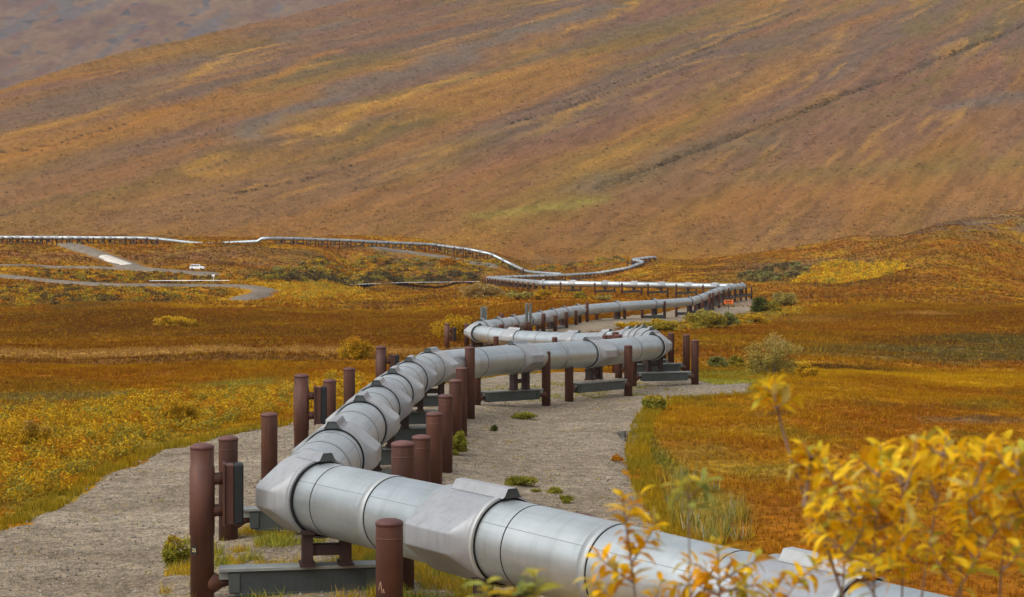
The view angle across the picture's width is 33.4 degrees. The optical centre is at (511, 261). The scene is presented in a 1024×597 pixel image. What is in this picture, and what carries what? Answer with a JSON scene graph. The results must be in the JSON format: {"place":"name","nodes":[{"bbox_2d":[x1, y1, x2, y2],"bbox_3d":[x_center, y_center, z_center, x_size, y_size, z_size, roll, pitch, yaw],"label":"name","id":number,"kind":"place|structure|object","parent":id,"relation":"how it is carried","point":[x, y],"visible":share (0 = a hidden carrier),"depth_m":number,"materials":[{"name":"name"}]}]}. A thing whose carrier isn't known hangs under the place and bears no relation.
{"place":"outdoors","nodes":[
{"label":"outdoors","id":0,"kind":"place"},
{"bbox_2d":[1,264,126,269],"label":"gravel road","id":1,"kind":"structure","parent":0,"point":[80,267],"depth_m":558.44,"materials":[{"name":"gravel"}]},
{"bbox_2d":[56,243,219,275],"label":"gravel road","id":2,"kind":"structure","parent":0,"point":[90,251],"depth_m":574.15,"materials":[{"name":"gravel"}]},
{"bbox_2d":[99,255,131,264],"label":"pale road surface","id":3,"kind":"object","parent":2,"relation":"attached to","point":[109,258],"visible":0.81,"depth_m":586.08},
{"bbox_2d":[189,264,204,269],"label":"parked car","id":4,"kind":"object","parent":2,"relation":"on","point":[195,266],"visible":1,"depth_m":538.77,"materials":[{"name":"white paint"}]},
{"bbox_2d":[0,274,277,300],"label":"gravel road","id":5,"kind":"structure","parent":0,"point":[258,292],"depth_m":458.34,"materials":[{"name":"gravel"}]},
{"bbox_2d":[149,280,228,280],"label":"river","id":6,"kind":"structure","parent":0,"point":[188,280],"depth_m":469.74,"materials":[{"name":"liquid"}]},
{"bbox_2d":[370,247,497,267],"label":"gravel track","id":7,"kind":"structure","parent":0,"point":[417,253],"depth_m":741.79,"materials":[{"name":"gravel"}]},
{"bbox_2d":[0,0,1023,596],"bbox_3d":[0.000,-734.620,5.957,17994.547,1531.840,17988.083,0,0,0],"label":"ground","id":8,"kind":"structure","parent":0,"point":[40,40],"depth_m":1139.25,"materials":[{"name":"brown plant"}]},
{"bbox_2d":[17,419,54,452],"bbox_3d":[-17.473,6.436,62.469,1.430,1.475,1.119,0,0,0],"label":"willow bush","id":9,"kind":"object","parent":8,"relation":"on","point":[28,433],"visible":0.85,"depth_m":62.30,"materials":[{"name":"yellow plant"}]},
{"bbox_2d":[0,282,228,304],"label":"valley brush","id":10,"kind":"object","parent":8,"relation":"on","point":[53,293],"visible":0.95,"depth_m":385.16,"materials":[{"name":"orange plant"}]},
{"bbox_2d":[32,267,258,282],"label":"valley brush","id":11,"kind":"object","parent":8,"relation":"on","point":[251,278],"visible":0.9,"depth_m":509.15,"materials":[{"name":"green plant"}]},
{"bbox_2d":[152,315,199,325],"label":"willow bush","id":12,"kind":"object","parent":8,"relation":"on","point":[170,320],"visible":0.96,"depth_m":237.35,"materials":[{"name":"yellow plant"}]},
{"bbox_2d":[158,399,200,425],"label":"willow bush","id":13,"kind":"object","parent":8,"relation":"on","point":[177,407],"visible":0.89,"depth_m":73.34,"materials":[{"name":"yellow plant"}]},
{"bbox_2d":[0,369,372,517],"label":"willow scrub","id":14,"kind":"object","parent":8,"relation":"on","point":[232,402],"visible":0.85,"depth_m":71.26,"materials":[{"name":"yellow plant"}]},
{"bbox_2d":[0,236,560,274],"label":"pipeline","id":15,"kind":"object","parent":8,"relation":"on","point":[290,239],"visible":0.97,"depth_m":680.85,"materials":[{"name":"grey metal"}]},
{"bbox_2d":[266,279,370,300],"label":"willow thicket","id":16,"kind":"object","parent":8,"relation":"on","point":[303,292],"visible":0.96,"depth_m":461.18,"materials":[{"name":"yellow plant"}]},
{"bbox_2d":[337,335,374,359],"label":"willow bush","id":17,"kind":"object","parent":8,"relation":"on","point":[357,348],"visible":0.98,"depth_m":128.68,"materials":[{"name":"yellow plant"}]},
{"bbox_2d":[251,268,483,286],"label":"riverside brush","id":18,"kind":"object","parent":8,"relation":"on","point":[363,280],"visible":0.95,"depth_m":623.53,"materials":[{"name":"green plant"}]},
{"bbox_2d":[0,372,751,596],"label":"gravel pad","id":19,"kind":"object","parent":8,"relation":"on","point":[88,551],"visible":0.42,"depth_m":50.81,"materials":[{"name":"gravel"}]},
{"bbox_2d":[159,535,189,567],"bbox_3d":[-7.357,6.385,37.489,0.739,0.768,0.670,0,0,0],"label":"weed","id":20,"kind":"object","parent":19,"relation":"on","point":[170,552],"visible":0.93,"depth_m":37.44,"materials":[{"name":"green plant"}]},
{"bbox_2d":[189,440,414,596],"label":"pipe support","id":21,"kind":"object","parent":19,"relation":"on","point":[205,478],"visible":0.95,"depth_m":33.29,"materials":[{"name":"metal"}]},
{"bbox_2d":[157,523,472,596],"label":"grass","id":22,"kind":"structure","parent":19,"relation":"on","point":[422,571],"depth_m":36.80,"materials":[{"name":"green plant"}]},
{"bbox_2d":[218,434,430,540],"bbox_3d":[-4.521,5.652,41.428,5.140,2.920,0.472,0,0,-10],"label":"pipe support","id":23,"kind":"object","parent":19,"relation":"on","point":[256,518],"visible":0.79,"depth_m":40.99,"materials":[{"name":"metal"}]},
{"bbox_2d":[261,411,441,484],"bbox_3d":[-4.502,5.640,48.123,5.108,2.832,0.472,0,0,-9],"label":"pipe support","id":24,"kind":"object","parent":19,"relation":"on","point":[269,441],"visible":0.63,"depth_m":47.76,"materials":[{"name":"metal"}]},
{"bbox_2d":[13,380,698,596],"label":"pad weeds","id":25,"kind":"object","parent":19,"relation":"on","point":[386,468],"visible":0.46,"depth_m":55.67,"materials":[{"name":"green plant"}]},
{"bbox_2d":[294,374,452,472],"bbox_3d":[-4.386,5.348,54.101,5.037,3.605,0.540,0,0,-8],"label":"pipe support","id":26,"kind":"object","parent":19,"relation":"on","point":[303,396],"visible":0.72,"depth_m":53.67,"materials":[{"name":"metal"}]},
{"bbox_2d":[0,377,751,596],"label":"loose stones","id":27,"kind":"object","parent":19,"relation":"on","point":[269,551],"visible":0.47,"depth_m":55.44,"materials":[{"name":"gravel"}]},
{"bbox_2d":[323,379,461,451],"bbox_3d":[-4.246,5.702,60.958,5.037,3.064,0.473,0,0,-15],"label":"pipe support","id":28,"kind":"object","parent":19,"relation":"on","point":[455,388],"visible":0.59,"depth_m":61.05,"materials":[{"name":"metal"}]},
{"bbox_2d":[343,367,466,435],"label":"pipe support","id":29,"kind":"object","parent":19,"relation":"on","point":[415,417],"visible":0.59,"depth_m":67.70,"materials":[{"name":"metal"}]},
{"bbox_2d":[376,346,474,418],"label":"pipe support","id":30,"kind":"object","parent":19,"relation":"on","point":[382,361],"visible":0.53,"depth_m":76.88,"materials":[{"name":"metal"}]},
{"bbox_2d":[452,429,468,455],"bbox_3d":[-1.858,6.395,60.111,0.740,0.968,0.680,0,0,0],"label":"weed","id":31,"kind":"object","parent":19,"relation":"on","point":[459,440],"visible":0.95,"depth_m":60.01,"materials":[{"name":"green plant"}]},
{"bbox_2d":[375,512,592,596],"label":"pipe support","id":32,"kind":"object","parent":19,"relation":"on","point":[389,556],"visible":0.6,"depth_m":28.38,"materials":[{"name":"metal"}]},
{"bbox_2d":[489,425,497,430],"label":"weed","id":33,"kind":"object","parent":19,"relation":"on","point":[494,428],"visible":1,"depth_m":72.04,"materials":[{"name":"green plant"}]},
{"bbox_2d":[475,351,550,405],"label":"pipe support","id":34,"kind":"object","parent":19,"relation":"on","point":[544,392],"visible":0.57,"depth_m":86.58,"materials":[{"name":"metal"}]},
{"bbox_2d":[504,475,538,485],"bbox_3d":[0.278,6.757,52.435,1.099,0.414,0.946,0,0,0],"label":"grass clump","id":35,"kind":"object","parent":19,"relation":"on","point":[521,480],"visible":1,"depth_m":52.35,"materials":[{"name":"green plant"}]},
{"bbox_2d":[510,411,537,419],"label":"grass clump","id":36,"kind":"object","parent":19,"relation":"on","point":[526,415],"visible":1,"depth_m":79.82,"materials":[{"name":"green plant"}]},
{"bbox_2d":[546,486,563,493],"bbox_3d":[1.275,6.891,51.360,0.570,0.257,0.479,0,0,0],"label":"grass clump","id":37,"kind":"object","parent":19,"relation":"on","point":[552,489],"visible":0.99,"depth_m":51.32,"materials":[{"name":"green plant"}]},
{"bbox_2d":[559,495,574,503],"bbox_3d":[1.583,6.857,49.186,0.492,0.263,0.369,0,0,0],"label":"grass clump","id":38,"kind":"object","parent":19,"relation":"on","point":[567,499],"visible":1,"depth_m":49.12,"materials":[{"name":"green plant"}]},
{"bbox_2d":[481,381,682,403],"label":"grass","id":39,"kind":"structure","parent":19,"relation":"on","point":[606,392],"depth_m":95.41,"materials":[{"name":"green plant"}]},
{"bbox_2d":[565,345,632,401],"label":"pipe support","id":40,"kind":"object","parent":19,"relation":"on","point":[625,384],"visible":0.86,"depth_m":91.79,"materials":[{"name":"metal"}]},
{"bbox_2d":[610,454,623,460],"bbox_3d":[3.753,6.993,60.850,0.491,0.287,0.471,0,0,41],"label":"weed","id":41,"kind":"object","parent":19,"relation":"on","point":[616,457],"visible":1,"depth_m":60.78,"materials":[{"name":"orange plant"}]},
{"bbox_2d":[617,429,642,449],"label":"puddle","id":42,"kind":"object","parent":19,"relation":"on","point":[623,435],"visible":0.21,"depth_m":72.49,"materials":[{"name":"grey liquid"}]},
{"bbox_2d":[615,334,689,377],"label":"pipe support","id":43,"kind":"object","parent":19,"relation":"on","point":[683,366],"visible":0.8,"depth_m":109.04,"materials":[{"name":"metal"}]},
{"bbox_2d":[632,340,698,386],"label":"pipe support","id":44,"kind":"object","parent":19,"relation":"on","point":[693,374],"visible":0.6,"depth_m":101.68,"materials":[{"name":"metal"}]},
{"bbox_2d":[0,371,768,547],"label":"fringe grass","id":45,"kind":"structure","parent":8,"relation":"on","point":[644,462],"depth_m":57.73,"materials":[{"name":"green plant"}]},
{"bbox_2d":[439,257,456,265],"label":"willow bush","id":46,"kind":"object","parent":8,"relation":"on","point":[451,261],"visible":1,"depth_m":726.22,"materials":[{"name":"orange plant"}]},
{"bbox_2d":[429,313,471,339],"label":"willow bush","id":47,"kind":"object","parent":8,"relation":"on","point":[458,323],"visible":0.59,"depth_m":167.74,"materials":[{"name":"yellow plant"}]},
{"bbox_2d":[269,253,632,280],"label":"valley brush","id":48,"kind":"object","parent":8,"relation":"on","point":[427,272],"visible":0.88,"depth_m":702.33,"materials":[{"name":"green plant"}]},
{"bbox_2d":[444,323,492,348],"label":"pipe support","id":49,"kind":"object","parent":8,"relation":"on","point":[449,334],"visible":0.43,"depth_m":149.42,"materials":[{"name":"metal"}]},
{"bbox_2d":[458,282,504,297],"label":"willow bush","id":50,"kind":"object","parent":8,"relation":"on","point":[475,289],"visible":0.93,"depth_m":383.93,"materials":[{"name":"plant"}]},
{"bbox_2d":[464,324,503,346],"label":"pipe support","id":51,"kind":"object","parent":8,"relation":"on","point":[466,341],"visible":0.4,"depth_m":155.23,"materials":[{"name":"metal"}]},
{"bbox_2d":[493,336,498,345],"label":"pipe support","id":52,"kind":"object","parent":8,"relation":"on","point":[495,340],"visible":0.2,"depth_m":143.96,"materials":[{"name":"metal"}]},
{"bbox_2d":[481,307,518,327],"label":"pipe support","id":53,"kind":"object","parent":8,"relation":"on","point":[484,312],"visible":0.27,"depth_m":163.98,"materials":[{"name":"metal"}]},
{"bbox_2d":[0,0,1023,252],"bbox_3d":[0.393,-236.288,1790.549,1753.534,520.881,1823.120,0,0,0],"label":"slope shrubs","id":54,"kind":"object","parent":8,"relation":"on","point":[552,34],"visible":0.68,"depth_m":1314.57,"materials":[{"name":"brown plant"}]},
{"bbox_2d":[0,299,1023,370],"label":"tundra grass","id":55,"kind":"structure","parent":8,"relation":"on","point":[405,325],"depth_m":214.24,"materials":[{"name":"orange plant"}]},
{"bbox_2d":[0,359,1023,596],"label":"tundra grass","id":56,"kind":"structure","parent":8,"relation":"on","point":[197,369],"depth_m":85.45,"materials":[{"name":"orange plant"}]},
{"bbox_2d":[0,190,1023,310],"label":"valley heath","id":57,"kind":"object","parent":8,"relation":"on","point":[395,288],"visible":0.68,"depth_m":588.71,"materials":[{"name":"brown plant"}]},
{"bbox_2d":[462,568,564,596],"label":"willow shoot","id":58,"kind":"object","parent":8,"relation":"on","point":[522,586],"visible":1,"depth_m":2.62,"materials":[{"name":"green plant"}]},
{"bbox_2d":[499,303,531,330],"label":"pipe support","id":59,"kind":"object","parent":8,"relation":"on","point":[528,324],"visible":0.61,"depth_m":175.69,"materials":[{"name":"metal"}]},
{"bbox_2d":[504,290,533,298],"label":"willow bush","id":60,"kind":"object","parent":8,"relation":"on","point":[516,294],"visible":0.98,"depth_m":357.75,"materials":[{"name":"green plant"}]},
{"bbox_2d":[533,288,552,299],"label":"willow bush","id":61,"kind":"object","parent":8,"relation":"on","point":[540,293],"visible":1,"depth_m":350.36,"materials":[{"name":"yellow plant"}]},
{"bbox_2d":[560,282,580,291],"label":"pipe support","id":62,"kind":"object","parent":8,"relation":"on","point":[579,289],"visible":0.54,"depth_m":410.75,"materials":[{"name":"metal"}]},
{"bbox_2d":[573,291,586,298],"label":"willow bush","id":63,"kind":"object","parent":8,"relation":"on","point":[579,294],"visible":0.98,"depth_m":348.81,"materials":[{"name":"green plant"}]},
{"bbox_2d":[255,256,949,596],"bbox_3d":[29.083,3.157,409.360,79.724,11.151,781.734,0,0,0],"label":"pipeline","id":64,"kind":"object","parent":8,"relation":"on","point":[326,480],"visible":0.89,"depth_m":31.98,"materials":[{"name":"grey paint"}]},
{"bbox_2d":[593,295,611,299],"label":"willow bush","id":65,"kind":"object","parent":8,"relation":"on","point":[604,297],"visible":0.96,"depth_m":350.67,"materials":[{"name":"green plant"}]},
{"bbox_2d":[594,283,614,292],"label":"pipe support","id":66,"kind":"object","parent":8,"relation":"on","point":[596,291],"visible":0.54,"depth_m":405.57,"materials":[{"name":"metal"}]},
{"bbox_2d":[573,485,682,596],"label":"willow shoot","id":67,"kind":"object","parent":8,"relation":"on","point":[631,548],"visible":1,"depth_m":3.02,"materials":[{"name":"yellow plant"}]},
{"bbox_2d":[621,283,642,295],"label":"pipe support","id":68,"kind":"object","parent":8,"relation":"on","point":[631,291],"visible":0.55,"depth_m":405.44,"materials":[{"name":"metal"}]},
{"bbox_2d":[607,335,666,366],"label":"pipe support","id":69,"kind":"object","parent":8,"relation":"on","point":[610,337],"visible":0.18,"depth_m":121.53,"materials":[{"name":"metal"}]},
{"bbox_2d":[612,332,673,372],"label":"pipe support","id":70,"kind":"object","parent":8,"relation":"on","point":[670,359],"visible":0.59,"depth_m":116.56,"materials":[{"name":"metal"}]},
{"bbox_2d":[534,298,755,332],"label":"gravel pad","id":71,"kind":"object","parent":8,"relation":"on","point":[596,325],"visible":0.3,"depth_m":256.38,"materials":[{"name":"gravel"}]},
{"bbox_2d":[516,313,545,331],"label":"pipe support","id":72,"kind":"object","parent":71,"relation":"on","point":[543,322],"visible":0.26,"depth_m":185.85,"materials":[{"name":"metal"}]},
{"bbox_2d":[523,315,556,331],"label":"pipe support","id":73,"kind":"object","parent":71,"relation":"on","point":[554,322],"visible":0.34,"depth_m":196.11,"materials":[{"name":"metal"}]},
{"bbox_2d":[539,312,567,329],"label":"pipe support","id":74,"kind":"object","parent":71,"relation":"on","point":[566,319],"visible":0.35,"depth_m":210.30,"materials":[{"name":"metal"}]},
{"bbox_2d":[547,310,577,326],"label":"pipe support","id":75,"kind":"object","parent":71,"relation":"on","point":[575,317],"visible":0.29,"depth_m":223.56,"materials":[{"name":"metal"}]},
{"bbox_2d":[558,302,588,323],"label":"pipe support","id":76,"kind":"object","parent":71,"relation":"on","point":[587,311],"visible":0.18,"depth_m":238.61,"materials":[{"name":"metal"}]},
{"bbox_2d":[595,309,625,319],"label":"pipe support","id":77,"kind":"object","parent":71,"relation":"on","point":[624,315],"visible":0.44,"depth_m":255.68,"materials":[{"name":"metal"}]},
{"bbox_2d":[615,321,640,327],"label":"willow bush","id":78,"kind":"object","parent":71,"relation":"on","point":[624,325],"visible":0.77,"depth_m":218.61,"materials":[{"name":"yellow plant"}]},
{"bbox_2d":[641,301,665,318],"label":"pipe support","id":79,"kind":"object","parent":71,"relation":"on","point":[655,316],"visible":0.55,"depth_m":269.55,"materials":[{"name":"metal"}]},
{"bbox_2d":[675,300,703,316],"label":"pipe support","id":80,"kind":"object","parent":71,"relation":"on","point":[677,313],"visible":0.49,"depth_m":284.29,"materials":[{"name":"metal"}]},
{"bbox_2d":[687,293,710,311],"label":"pipe support","id":81,"kind":"object","parent":71,"relation":"on","point":[709,303],"visible":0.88,"depth_m":306.28,"materials":[{"name":"metal"}]},
{"bbox_2d":[694,293,713,309],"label":"pipe support","id":82,"kind":"object","parent":71,"relation":"on","point":[712,307],"visible":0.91,"depth_m":324.13,"materials":[{"name":"metal"}]},
{"bbox_2d":[700,292,719,307],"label":"pipe support","id":83,"kind":"object","parent":71,"relation":"on","point":[717,304],"visible":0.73,"depth_m":339.96,"materials":[{"name":"metal"}]},
{"bbox_2d":[707,289,724,305],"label":"pipe support","id":84,"kind":"object","parent":71,"relation":"on","point":[721,301],"visible":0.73,"depth_m":354.63,"materials":[{"name":"metal"}]},
{"bbox_2d":[632,306,802,331],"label":"pad edge scrub","id":85,"kind":"object","parent":71,"relation":"on","point":[773,313],"visible":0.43,"depth_m":280.03,"materials":[{"name":"green plant"}]},
{"bbox_2d":[724,300,732,309],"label":"warning sign","id":86,"kind":"object","parent":71,"relation":"on","point":[728,302],"visible":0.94,"depth_m":328.20,"materials":[{"name":"metal"}]},
{"bbox_2d":[640,395,667,409],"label":"grass clump","id":87,"kind":"object","parent":8,"relation":"on","point":[649,401],"visible":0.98,"depth_m":84.64,"materials":[{"name":"green plant"}]},
{"bbox_2d":[647,284,668,296],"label":"pipe support","id":88,"kind":"object","parent":8,"relation":"on","point":[650,292],"visible":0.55,"depth_m":403.10,"materials":[{"name":"metal"}]},
{"bbox_2d":[639,317,677,330],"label":"willow bush","id":89,"kind":"object","parent":8,"relation":"on","point":[658,324],"visible":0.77,"depth_m":207.52,"materials":[{"name":"yellow plant"}]},
{"bbox_2d":[675,284,696,297],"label":"pipe support","id":90,"kind":"object","parent":8,"relation":"on","point":[688,292],"visible":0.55,"depth_m":401.31,"materials":[{"name":"metal"}]},
{"bbox_2d":[659,467,723,596],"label":"willow shoot","id":91,"kind":"object","parent":8,"relation":"on","point":[687,495],"visible":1,"depth_m":2.72,"materials":[{"name":"yellow plant"}]},
{"bbox_2d":[653,458,755,544],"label":"tall weeds","id":92,"kind":"object","parent":8,"relation":"on","point":[718,527],"visible":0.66,"depth_m":46.24,"materials":[{"name":"green plant"}]},
{"bbox_2d":[682,308,727,327],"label":"willow bush","id":93,"kind":"object","parent":8,"relation":"on","point":[696,318],"visible":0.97,"depth_m":229.27,"materials":[{"name":"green plant"}]},
{"bbox_2d":[707,356,728,367],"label":"willow bush","id":94,"kind":"object","parent":8,"relation":"on","point":[715,361],"visible":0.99,"depth_m":119.95,"materials":[{"name":"green plant"}]},
{"bbox_2d":[722,311,740,325],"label":"willow bush","id":95,"kind":"object","parent":8,"relation":"on","point":[732,319],"visible":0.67,"depth_m":245.87,"materials":[{"name":"green plant"}]},
{"bbox_2d":[699,371,768,384],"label":"grass","id":96,"kind":"structure","parent":8,"relation":"on","point":[715,381],"depth_m":104.62,"materials":[{"name":"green plant"}]},
{"bbox_2d":[727,355,744,366],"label":"willow bush","id":97,"kind":"object","parent":8,"relation":"on","point":[735,360],"visible":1,"depth_m":120.91,"materials":[{"name":"green plant"}]},
{"bbox_2d":[661,536,836,596],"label":"willow shoot","id":98,"kind":"object","parent":8,"relation":"on","point":[701,578],"visible":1,"depth_m":3.01,"materials":[{"name":"yellow plant"}]},
{"bbox_2d":[739,314,770,322],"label":"willow bush","id":99,"kind":"object","parent":8,"relation":"on","point":[756,318],"visible":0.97,"depth_m":262.49,"materials":[{"name":"yellow plant"}]},
{"bbox_2d":[749,296,768,312],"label":"willow bush","id":100,"kind":"object","parent":8,"relation":"on","point":[757,303],"visible":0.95,"depth_m":314.08,"materials":[{"name":"green plant"}]},
{"bbox_2d":[742,331,803,373],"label":"willow bush","id":101,"kind":"object","parent":8,"relation":"on","point":[774,363],"visible":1,"depth_m":110.98,"materials":[{"name":"green plant"}]},
{"bbox_2d":[736,260,810,281],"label":"slope brush","id":102,"kind":"object","parent":8,"relation":"on","point":[766,270],"visible":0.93,"depth_m":625.54,"materials":[{"name":"green plant"}]},
{"bbox_2d":[763,300,783,311],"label":"willow bush","id":103,"kind":"object","parent":8,"relation":"on","point":[773,305],"visible":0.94,"depth_m":313.39,"materials":[{"name":"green plant"}]},
{"bbox_2d":[770,291,799,305],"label":"willow bush","id":104,"kind":"object","parent":8,"relation":"on","point":[787,298],"visible":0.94,"depth_m":355.50,"materials":[{"name":"plant"}]},
{"bbox_2d":[746,372,844,596],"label":"willow twig","id":105,"kind":"object","parent":8,"relation":"on","point":[782,399],"visible":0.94,"depth_m":3.01,"materials":[{"name":"yellow plant"}]},
{"bbox_2d":[794,362,818,376],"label":"willow bush","id":106,"kind":"object","parent":8,"relation":"on","point":[806,369],"visible":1,"depth_m":108.39,"materials":[{"name":"yellow plant"}]},
{"bbox_2d":[791,258,911,284],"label":"willow thicket","id":107,"kind":"object","parent":8,"relation":"on","point":[825,273],"visible":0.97,"depth_m":592.90,"materials":[{"name":"yellow plant"}]},
{"bbox_2d":[794,426,1023,596],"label":"willow shrub","id":108,"kind":"object","parent":8,"relation":"on","point":[876,462],"visible":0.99,"depth_m":2.89,"materials":[{"name":"yellow plant"}]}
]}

